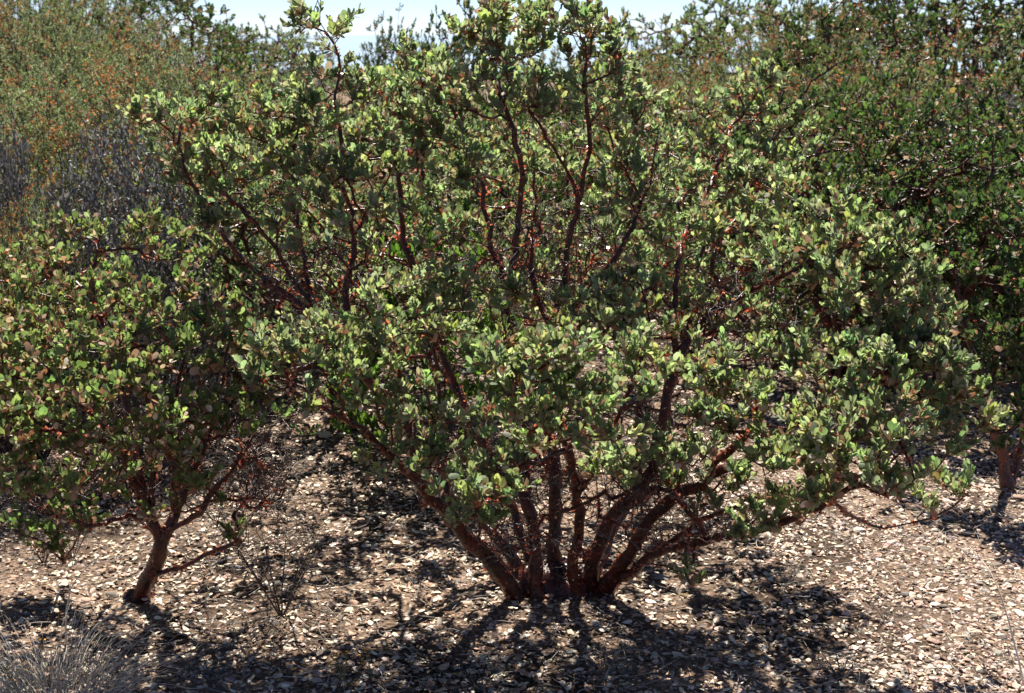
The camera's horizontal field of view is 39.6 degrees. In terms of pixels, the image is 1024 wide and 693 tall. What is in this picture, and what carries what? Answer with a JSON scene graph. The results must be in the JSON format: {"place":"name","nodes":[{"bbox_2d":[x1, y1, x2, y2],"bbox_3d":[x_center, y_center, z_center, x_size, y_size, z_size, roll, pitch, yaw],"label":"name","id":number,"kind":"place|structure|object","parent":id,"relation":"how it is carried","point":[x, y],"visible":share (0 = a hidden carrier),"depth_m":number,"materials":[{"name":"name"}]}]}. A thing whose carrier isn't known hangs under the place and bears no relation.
{"place":"outdoors","nodes":[
{"label":"outdoors","id":0,"kind":"place"},
{"bbox_2d":[0,72,1023,692],"bbox_3d":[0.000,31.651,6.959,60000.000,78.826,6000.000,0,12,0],"label":"ground","id":1,"kind":"structure","parent":0,"point":[404,602],"depth_m":4.21,"materials":[{"name":"soil"}]},
{"bbox_2d":[3,660,27,688],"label":"orange wildflower","id":2,"kind":"object","parent":1,"relation":"on","point":[16,673],"visible":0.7,"depth_m":3.52,"materials":[{"name":"plant"}]},
{"bbox_2d":[0,107,62,334],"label":"dead shrub","id":3,"kind":"object","parent":1,"relation":"on","point":[10,172],"visible":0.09,"depth_m":5.86,"materials":[{"name":"grey plant"}]},
{"bbox_2d":[28,637,45,656],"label":"orange wildflower","id":4,"kind":"object","parent":1,"relation":"on","point":[38,645],"visible":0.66,"depth_m":3.71,"materials":[{"name":"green plant"}]},
{"bbox_2d":[0,499,84,569],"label":"twiggy bush","id":5,"kind":"object","parent":1,"relation":"on","point":[39,557],"visible":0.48,"depth_m":4.41,"materials":[{"name":"green plant"}]},
{"bbox_2d":[0,445,95,535],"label":"twiggy bush","id":6,"kind":"object","parent":1,"relation":"on","point":[15,499],"visible":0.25,"depth_m":4.74,"materials":[{"name":"brown plant"}]},
{"bbox_2d":[0,459,112,563],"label":"sprout plant","id":7,"kind":"object","parent":1,"relation":"on","point":[58,542],"visible":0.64,"depth_m":4.08,"materials":[{"name":"green plant"}]},
{"bbox_2d":[0,0,116,74],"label":"manzanita shrub","id":8,"kind":"object","parent":1,"relation":"on","point":[34,1],"visible":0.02,"depth_m":13.61,"materials":[{"name":"green plant"}]},
{"bbox_2d":[0,160,132,482],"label":"chamise shrub","id":9,"kind":"object","parent":1,"relation":"on","point":[10,291],"visible":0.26,"depth_m":5.02,"materials":[{"name":"green plant"}]},
{"bbox_2d":[39,513,104,562],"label":"twiggy bush","id":10,"kind":"object","parent":1,"relation":"on","point":[74,555],"visible":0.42,"depth_m":4.48,"materials":[{"name":"green plant"}]},
{"bbox_2d":[65,553,102,644],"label":"dry grass stalk","id":11,"kind":"object","parent":1,"relation":"on","point":[68,600],"visible":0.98,"depth_m":3.74,"materials":[{"name":"plant"}]},
{"bbox_2d":[0,0,178,214],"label":"chamise shrub","id":12,"kind":"object","parent":1,"relation":"on","point":[56,66],"visible":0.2,"depth_m":8.44,"materials":[{"name":"green plant"}]},
{"bbox_2d":[0,0,198,131],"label":"chamise shrub","id":13,"kind":"object","parent":1,"relation":"on","point":[11,22],"visible":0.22,"depth_m":10.95,"materials":[{"name":"green plant"}]},
{"bbox_2d":[0,593,201,692],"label":"dry grass tuft","id":14,"kind":"object","parent":1,"relation":"on","point":[50,675],"visible":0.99,"depth_m":3.53,"materials":[{"name":"plant"}]},
{"bbox_2d":[0,0,209,124],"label":"chamise shrub","id":15,"kind":"object","parent":1,"relation":"on","point":[153,18],"visible":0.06,"depth_m":12.61,"materials":[{"name":"green plant"}]},
{"bbox_2d":[81,603,129,654],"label":"dry grass stalk","id":16,"kind":"object","parent":1,"relation":"on","point":[95,626],"visible":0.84,"depth_m":3.74,"materials":[{"name":"plant"}]},
{"bbox_2d":[15,109,239,455],"bbox_3d":[-1.462,-0.203,5.381,0.893,1.398,0.892,1,12,5],"label":"dead shrub","id":17,"kind":"object","parent":1,"relation":"on","point":[163,267],"visible":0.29,"depth_m":5.25,"materials":[{"name":"grey plant"}]},
{"bbox_2d":[0,12,276,168],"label":"chamise shrub","id":18,"kind":"object","parent":1,"relation":"on","point":[160,60],"visible":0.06,"depth_m":8.93,"materials":[{"name":"green plant"}]},
{"bbox_2d":[0,198,304,603],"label":"manzanita shrub","id":19,"kind":"object","parent":1,"relation":"on","point":[121,338],"visible":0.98,"depth_m":3.77,"materials":[{"name":"green plant"}]},
{"bbox_2d":[0,34,308,320],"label":"chamise shrub","id":20,"kind":"object","parent":1,"relation":"on","point":[63,130],"visible":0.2,"depth_m":6.86,"materials":[{"name":"green plant"}]},
{"bbox_2d":[75,0,296,105],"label":"manzanita shrub","id":21,"kind":"object","parent":1,"relation":"on","point":[197,19],"visible":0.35,"depth_m":12.03,"materials":[{"name":"green plant"}]},
{"bbox_2d":[0,30,393,359],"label":"chamise shrub","id":22,"kind":"object","parent":1,"relation":"on","point":[110,96],"visible":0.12,"depth_m":6.59,"materials":[{"name":"green plant"}]},
{"bbox_2d":[180,645,243,692],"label":"twiggy bush","id":23,"kind":"object","parent":1,"relation":"on","point":[204,676],"visible":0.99,"depth_m":3.58,"materials":[{"name":"brown plant"}]},
{"bbox_2d":[158,446,315,557],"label":"twiggy bush","id":24,"kind":"object","parent":1,"relation":"on","point":[220,528],"visible":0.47,"depth_m":4.51,"materials":[{"name":"brown plant"}]},
{"bbox_2d":[158,13,320,100],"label":"manzanita shrub","id":25,"kind":"object","parent":1,"relation":"on","point":[281,58],"visible":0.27,"depth_m":14.13,"materials":[{"name":"green plant"}]},
{"bbox_2d":[118,44,394,219],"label":"chamise shrub","id":26,"kind":"object","parent":1,"relation":"on","point":[266,80],"visible":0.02,"depth_m":8.70,"materials":[{"name":"green plant"}]},
{"bbox_2d":[202,411,339,513],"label":"twiggy bush","id":27,"kind":"object","parent":1,"relation":"on","point":[304,453],"visible":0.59,"depth_m":4.95,"materials":[{"name":"brown plant"}]},
{"bbox_2d":[74,127,471,398],"bbox_3d":[-1.217,-0.384,6.377,1.842,1.277,1.866,-5,13,-20],"label":"manzanita shrub","id":28,"kind":"object","parent":1,"relation":"on","point":[252,187],"visible":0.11,"depth_m":5.80,"materials":[{"name":"green plant"}]},
{"bbox_2d":[207,505,351,626],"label":"twiggy bush","id":29,"kind":"object","parent":1,"relation":"on","point":[279,612],"visible":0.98,"depth_m":3.96,"materials":[{"name":"brown plant"}]},
{"bbox_2d":[221,27,343,104],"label":"manzanita shrub","id":30,"kind":"object","parent":1,"relation":"on","point":[313,48],"visible":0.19,"depth_m":16.60,"materials":[{"name":"green plant"}]},
{"bbox_2d":[327,650,349,682],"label":"orange wildflower","id":31,"kind":"object","parent":1,"relation":"on","point":[343,661],"visible":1,"depth_m":3.56,"materials":[{"name":"green plant"}]},
{"bbox_2d":[172,35,516,311],"bbox_3d":[-0.766,-0.851,7.669,1.866,1.617,1.842,-11,16,-40],"label":"manzanita shrub","id":32,"kind":"object","parent":1,"relation":"on","point":[355,107],"visible":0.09,"depth_m":7.37,"materials":[{"name":"green plant"}]},
{"bbox_2d":[159,169,535,435],"bbox_3d":[-0.593,-0.196,5.854,1.647,1.127,1.625,-10,16,-37],"label":"manzanita shrub","id":33,"kind":"object","parent":1,"relation":"on","point":[242,222],"visible":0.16,"depth_m":5.52,"materials":[{"name":"green plant"}]},
{"bbox_2d":[358,648,370,675],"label":"orange wildflower","id":34,"kind":"object","parent":1,"relation":"on","point":[363,663],"visible":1,"depth_m":3.60,"materials":[{"name":"green plant"}]},
{"bbox_2d":[351,3,484,145],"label":"manzanita shrub","id":35,"kind":"object","parent":1,"relation":"on","point":[385,43],"visible":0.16,"depth_m":15.02,"materials":[{"name":"green plant"}]},
{"bbox_2d":[317,144,592,460],"bbox_3d":[-0.298,-0.130,5.255,0.961,1.250,0.979,7,14,31],"label":"leafy shrub","id":36,"kind":"object","parent":1,"relation":"on","point":[362,418],"visible":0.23,"depth_m":5.12,"materials":[{"name":"green plant"}]},
{"bbox_2d":[381,0,557,188],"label":"manzanita shrub","id":37,"kind":"object","parent":1,"relation":"on","point":[455,43],"visible":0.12,"depth_m":11.06,"materials":[{"name":"green plant"}]},
{"bbox_2d":[441,649,515,692],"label":"twiggy bush","id":38,"kind":"object","parent":1,"relation":"on","point":[481,688],"visible":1,"depth_m":3.54,"materials":[{"name":"brown plant"}]},
{"bbox_2d":[423,430,546,524],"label":"twiggy bush","id":39,"kind":"object","parent":1,"relation":"on","point":[491,491],"visible":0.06,"depth_m":4.81,"materials":[{"name":"brown plant"}]},
{"bbox_2d":[0,294,1023,692],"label":"twig debris","id":40,"kind":"object","parent":1,"relation":"on","point":[268,618],"visible":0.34,"depth_m":4.10,"materials":[{"name":"wood"}]},
{"bbox_2d":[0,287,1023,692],"bbox_3d":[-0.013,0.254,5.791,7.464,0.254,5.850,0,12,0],"label":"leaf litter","id":41,"kind":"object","parent":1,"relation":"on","point":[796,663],"visible":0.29,"depth_m":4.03,"materials":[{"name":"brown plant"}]},
{"bbox_2d":[385,57,649,346],"bbox_3d":[-0.052,-0.560,6.577,1.424,1.536,1.492,1,12,4],"label":"manzanita shrub","id":42,"kind":"object","parent":1,"relation":"on","point":[557,183],"visible":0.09,"depth_m":6.48,"materials":[{"name":"green plant"}]},
{"bbox_2d":[116,0,1010,600],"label":"manzanita shrub","id":43,"kind":"object","parent":1,"relation":"on","point":[858,400],"visible":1,"depth_m":3.87,"materials":[{"name":"green plant"}]},
{"bbox_2d":[407,61,726,276],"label":"manzanita shrub","id":44,"kind":"object","parent":1,"relation":"on","point":[598,140],"visible":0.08,"depth_m":9.27,"materials":[{"name":"green plant"}]},
{"bbox_2d":[504,45,656,129],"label":"manzanita shrub","id":45,"kind":"object","parent":1,"relation":"on","point":[543,55],"visible":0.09,"depth_m":19.77,"materials":[{"name":"green plant"}]},
{"bbox_2d":[562,632,643,687],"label":"twiggy bush","id":46,"kind":"object","parent":1,"relation":"on","point":[610,670],"visible":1,"depth_m":3.60,"materials":[{"name":"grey plant"}]},
{"bbox_2d":[587,423,706,506],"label":"twiggy bush","id":47,"kind":"object","parent":1,"relation":"on","point":[650,485],"visible":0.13,"depth_m":4.91,"materials":[{"name":"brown plant"}]},
{"bbox_2d":[551,10,760,151],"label":"manzanita shrub","id":48,"kind":"object","parent":1,"relation":"on","point":[604,58],"visible":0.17,"depth_m":12.13,"materials":[{"name":"green plant"}]},
{"bbox_2d":[650,573,662,579],"bbox_3d":[0.433,0.690,4.263,0.041,0.019,0.035,2,13,9],"label":"rock","id":49,"kind":"object","parent":1,"relation":"on","point":[656,576],"visible":1,"depth_m":4.25,"materials":[{"name":"stone"}]},
{"bbox_2d":[502,37,812,271],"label":"chamise shrub","id":50,"kind":"object","parent":1,"relation":"on","point":[654,78],"visible":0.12,"depth_m":9.27,"materials":[{"name":"green plant"}]},
{"bbox_2d":[516,126,885,361],"bbox_3d":[1.015,-0.465,6.989,1.756,1.202,1.733,10,16,38],"label":"manzanita shrub","id":51,"kind":"object","parent":1,"relation":"on","point":[680,223],"visible":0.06,"depth_m":6.75,"materials":[{"name":"green plant"}]},
{"bbox_2d":[575,0,860,117],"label":"manzanita shrub","id":52,"kind":"object","parent":1,"relation":"on","point":[763,22],"visible":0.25,"depth_m":13.37,"materials":[{"name":"green plant"}]},
{"bbox_2d":[577,63,924,288],"bbox_3d":[1.409,-0.998,8.597,2.086,1.427,2.058,0,12,2],"label":"manzanita shrub","id":53,"kind":"object","parent":1,"relation":"on","point":[692,117],"visible":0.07,"depth_m":8.33,"materials":[{"name":"green plant"}]},
{"bbox_2d":[762,557,810,588],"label":"twiggy bush","id":54,"kind":"object","parent":1,"relation":"on","point":[784,575],"visible":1,"depth_m":4.23,"materials":[{"name":"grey plant"}]},
{"bbox_2d":[641,0,947,149],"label":"chamise shrub","id":55,"kind":"object","parent":1,"relation":"on","point":[855,73],"visible":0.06,"depth_m":10.16,"materials":[{"name":"green plant"}]},
{"bbox_2d":[636,33,1023,379],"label":"manzanita shrub","id":56,"kind":"object","parent":1,"relation":"on","point":[864,136],"visible":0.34,"depth_m":6.13,"materials":[{"name":"green plant"}]},
{"bbox_2d":[737,0,926,85],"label":"manzanita shrub","id":57,"kind":"object","parent":1,"relation":"on","point":[794,8],"visible":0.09,"depth_m":14.01,"materials":[{"name":"green plant"}]},
{"bbox_2d":[647,92,1023,340],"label":"manzanita shrub","id":58,"kind":"object","parent":1,"relation":"on","point":[1015,170],"visible":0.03,"depth_m":7.38,"materials":[{"name":"green plant"}]},
{"bbox_2d":[804,638,874,688],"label":"twiggy bush","id":59,"kind":"object","parent":1,"relation":"on","point":[839,668],"visible":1,"depth_m":3.62,"materials":[{"name":"brown plant"}]},
{"bbox_2d":[764,0,940,137],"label":"manzanita shrub","id":60,"kind":"object","parent":1,"relation":"on","point":[826,20],"visible":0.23,"depth_m":9.69,"materials":[{"name":"green plant"}]},
{"bbox_2d":[696,12,1023,269],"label":"chamise shrub","id":61,"kind":"object","parent":1,"relation":"on","point":[821,87],"visible":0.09,"depth_m":8.37,"materials":[{"name":"green plant"}]},
{"bbox_2d":[858,592,913,625],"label":"twiggy bush","id":62,"kind":"object","parent":1,"relation":"on","point":[886,613],"visible":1,"depth_m":3.96,"materials":[{"name":"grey plant"}]},
{"bbox_2d":[752,98,1023,401],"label":"manzanita shrub","id":63,"kind":"object","parent":1,"relation":"on","point":[985,291],"visible":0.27,"depth_m":5.86,"materials":[{"name":"green plant"}]},
{"bbox_2d":[798,39,1023,341],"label":"manzanita shrub","id":64,"kind":"object","parent":1,"relation":"on","point":[981,111],"visible":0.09,"depth_m":7.12,"materials":[{"name":"green plant"}]},
{"bbox_2d":[809,79,1023,374],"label":"manzanita shrub","id":65,"kind":"object","parent":1,"relation":"on","point":[974,177],"visible":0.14,"depth_m":6.45,"materials":[{"name":"green plant"}]},
{"bbox_2d":[810,0,1023,86],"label":"manzanita shrub","id":66,"kind":"object","parent":1,"relation":"on","point":[974,29],"visible":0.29,"depth_m":12.10,"materials":[{"name":"green plant"}]},
{"bbox_2d":[852,176,1023,490],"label":"manzanita shrub","id":67,"kind":"object","parent":1,"relation":"on","point":[1007,475],"visible":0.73,"depth_m":4.87,"materials":[{"name":"green plant"}]},
{"bbox_2d":[871,75,1023,282],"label":"dead shrub","id":68,"kind":"object","parent":1,"relation":"on","point":[1012,96],"visible":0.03,"depth_m":8.13,"materials":[{"name":"grey plant"}]},
{"bbox_2d":[879,0,1023,104],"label":"manzanita shrub","id":69,"kind":"object","parent":1,"relation":"on","point":[1007,25],"visible":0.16,"depth_m":11.79,"materials":[{"name":"green plant"}]},
{"bbox_2d":[921,6,1023,142],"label":"manzanita shrub","id":70,"kind":"object","parent":1,"relation":"on","point":[989,67],"visible":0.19,"depth_m":8.52,"materials":[{"name":"green plant"}]},
{"bbox_2d":[969,546,1023,683],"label":"dry grass stalk","id":71,"kind":"object","parent":1,"relation":"on","point":[1020,668],"visible":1,"depth_m":3.58,"materials":[{"name":"plant"}]},
{"bbox_2d":[1000,542,1013,547],"bbox_3d":[1.590,0.639,4.574,0.040,0.016,0.027,11,16,40],"label":"rock","id":72,"kind":"object","parent":1,"relation":"on","point":[1007,545],"visible":1,"depth_m":4.56,"materials":[{"name":"stone"}]},
{"bbox_2d":[1013,494,1023,499],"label":"rock","id":73,"kind":"object","parent":1,"relation":"on","point":[1020,497],"visible":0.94,"depth_m":5.00,"materials":[{"name":"stone"}]},
{"bbox_2d":[4,0,1021,34],"label":"sky","id":74,"kind":"structure","parent":0,"point":[245,11],"materials":[{"name":"white"}]},
{"bbox_2d":[98,35,1023,71],"bbox_3d":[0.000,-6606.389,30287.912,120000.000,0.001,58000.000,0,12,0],"label":"sea","id":75,"kind":"structure","parent":0,"point":[347,43],"depth_m":6424.69,"materials":[{"name":"blue liquid"}]},
{"bbox_2d":[926,637,941,643],"bbox_3d":[1.126,0.790,3.807,0.029,0.014,0.043,-11,17,-41],"label":"rock","id":76,"kind":"object","parent":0,"point":[932,640],"visible":1,"depth_m":3.80,"materials":[{"name":"stone"}]}
]}

